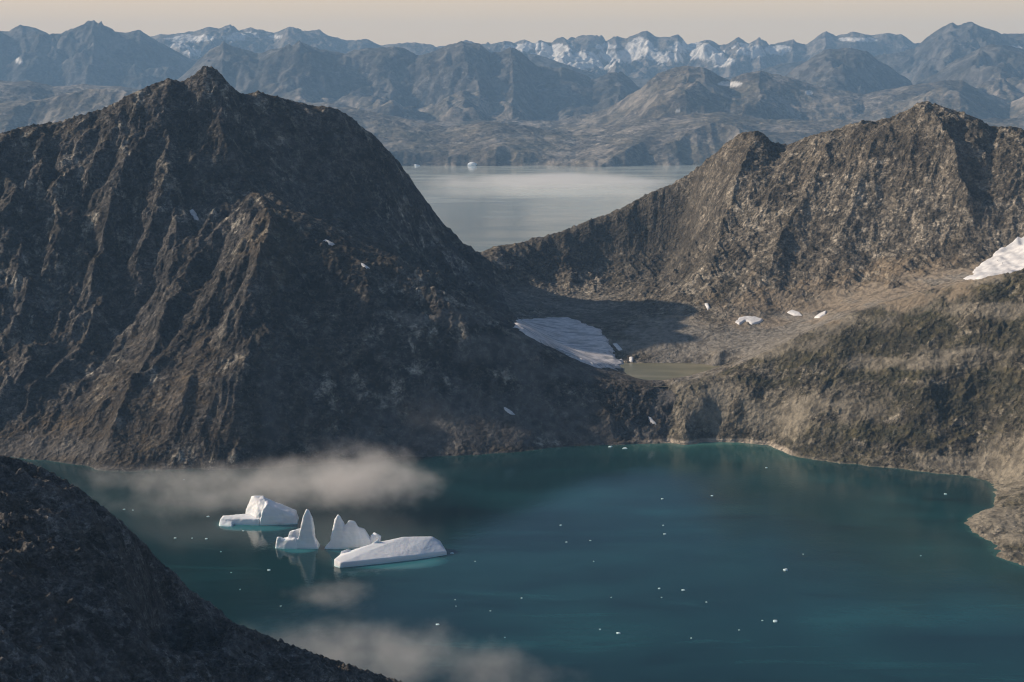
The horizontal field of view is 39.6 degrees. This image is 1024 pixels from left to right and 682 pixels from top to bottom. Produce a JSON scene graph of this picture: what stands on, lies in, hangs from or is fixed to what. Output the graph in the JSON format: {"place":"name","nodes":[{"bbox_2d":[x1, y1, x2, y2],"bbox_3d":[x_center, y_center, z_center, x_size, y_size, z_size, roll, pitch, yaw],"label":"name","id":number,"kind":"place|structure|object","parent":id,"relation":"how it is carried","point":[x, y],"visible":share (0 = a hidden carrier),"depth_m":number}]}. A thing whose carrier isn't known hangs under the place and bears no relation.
{"place":"outdoors","nodes":[
{"label":"outdoors","id":0,"kind":"place"},
{"bbox_2d":[0,455,401,681],"bbox_3d":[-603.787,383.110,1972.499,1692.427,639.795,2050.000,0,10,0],"label":"slope","id":1,"kind":"structure","parent":0,"point":[91,590],"depth_m":1713.25},
{"bbox_2d":[0,66,675,471],"bbox_3d":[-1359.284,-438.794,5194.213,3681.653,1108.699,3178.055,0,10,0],"label":"mountain","id":2,"kind":"structure","parent":0,"point":[250,318],"depth_m":4224.23},
{"bbox_2d":[189,209,198,219],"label":"snow patch","id":3,"kind":"object","parent":2,"relation":"on","point":[193,213],"visible":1,"depth_m":4591.90},
{"bbox_2d":[323,239,334,245],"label":"snow patch","id":4,"kind":"object","parent":2,"relation":"on","point":[330,243],"visible":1,"depth_m":4341.02},
{"bbox_2d":[504,407,514,414],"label":"snow patch","id":5,"kind":"object","parent":2,"relation":"on","point":[507,410],"visible":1,"depth_m":4061.96},
{"bbox_2d":[0,81,1023,166],"bbox_3d":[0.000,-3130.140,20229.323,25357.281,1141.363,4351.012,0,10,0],"label":"hills","id":6,"kind":"structure","parent":0,"point":[696,123],"depth_m":19890.31},
{"bbox_2d":[0,66,1023,130],"bbox_3d":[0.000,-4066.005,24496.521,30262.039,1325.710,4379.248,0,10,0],"label":"hills","id":7,"kind":"structure","parent":0,"point":[1000,96],"depth_m":23799.73},
{"bbox_2d":[0,20,1023,88],"bbox_3d":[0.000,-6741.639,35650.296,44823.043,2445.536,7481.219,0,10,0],"label":"mountains","id":8,"kind":"structure","parent":0,"point":[93,52],"depth_m":33957.79},
{"bbox_2d":[0,0,1023,46],"label":"sky","id":9,"kind":"structure","parent":0,"point":[436,23]},
{"bbox_2d":[10,165,1023,681],"bbox_3d":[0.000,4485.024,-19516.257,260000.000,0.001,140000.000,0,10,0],"label":"water","id":10,"kind":"structure","parent":0,"point":[860,589],"depth_m":3084.45},
{"bbox_2d":[219,496,298,526],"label":"iceberg","id":11,"kind":"object","parent":10,"relation":"on","point":[261,510],"visible":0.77,"depth_m":3309.14},
{"bbox_2d":[275,509,319,548],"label":"iceberg","id":12,"kind":"object","parent":10,"relation":"on","point":[303,537],"visible":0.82,"depth_m":3135.83},
{"bbox_2d":[325,515,380,548],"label":"iceberg","id":13,"kind":"object","parent":10,"relation":"on","point":[350,534],"visible":0.66,"depth_m":3133.37},
{"bbox_2d":[334,536,446,567],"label":"iceberg","id":14,"kind":"object","parent":10,"relation":"on","point":[397,550],"visible":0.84,"depth_m":3063.82},
{"bbox_2d":[468,162,476,165],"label":"iceberg","id":15,"kind":"object","parent":10,"relation":"in","point":[472,164],"visible":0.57,"depth_m":18581.22},
{"bbox_2d":[24,40,1023,120],"bbox_3d":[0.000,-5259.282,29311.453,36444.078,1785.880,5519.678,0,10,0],"label":"mountains","id":16,"kind":"structure","parent":0,"point":[404,77],"depth_m":27743.17},
{"bbox_2d":[151,24,919,78],"bbox_3d":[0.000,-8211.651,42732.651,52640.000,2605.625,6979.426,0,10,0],"label":"mountains","id":17,"kind":"structure","parent":0,"point":[646,54],"depth_m":42188.66},
{"bbox_2d":[619,362,718,386],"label":"lake water","id":18,"kind":"structure","parent":0,"point":[654,371],"depth_m":4477.48},
{"bbox_2d":[485,101,1023,386],"bbox_3d":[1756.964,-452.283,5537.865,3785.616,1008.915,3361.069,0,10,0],"label":"mountain","id":19,"kind":"structure","parent":0,"point":[843,221],"depth_m":5105.43},
{"bbox_2d":[513,317,623,369],"bbox_3d":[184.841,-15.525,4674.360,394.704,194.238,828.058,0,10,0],"label":"glacier","id":20,"kind":"object","parent":19,"relation":"on","point":[579,341],"visible":0.95,"depth_m":4702.48},
{"bbox_2d":[613,343,621,350],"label":"snow patch","id":21,"kind":"object","parent":19,"relation":"on","point":[617,346],"visible":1,"depth_m":4684.01},
{"bbox_2d":[735,316,762,324],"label":"snow patch","id":22,"kind":"object","parent":19,"relation":"on","point":[751,320],"visible":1,"depth_m":4834.33},
{"bbox_2d":[787,310,801,315],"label":"snow patch","id":23,"kind":"object","parent":19,"relation":"on","point":[794,313],"visible":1,"depth_m":4851.51},
{"bbox_2d":[814,311,826,317],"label":"snow patch","id":24,"kind":"object","parent":19,"relation":"on","point":[821,314],"visible":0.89,"depth_m":4751.81},
{"bbox_2d":[963,237,1023,279],"bbox_3d":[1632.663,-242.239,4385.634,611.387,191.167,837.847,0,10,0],"label":"snow patch","id":25,"kind":"object","parent":19,"relation":"on","point":[1010,257],"visible":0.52,"depth_m":4637.75},
{"bbox_2d":[665,268,1023,565],"bbox_3d":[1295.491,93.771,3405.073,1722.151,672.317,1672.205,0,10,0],"label":"hillside","id":26,"kind":"structure","parent":0,"point":[930,381],"depth_m":3976.03}
]}

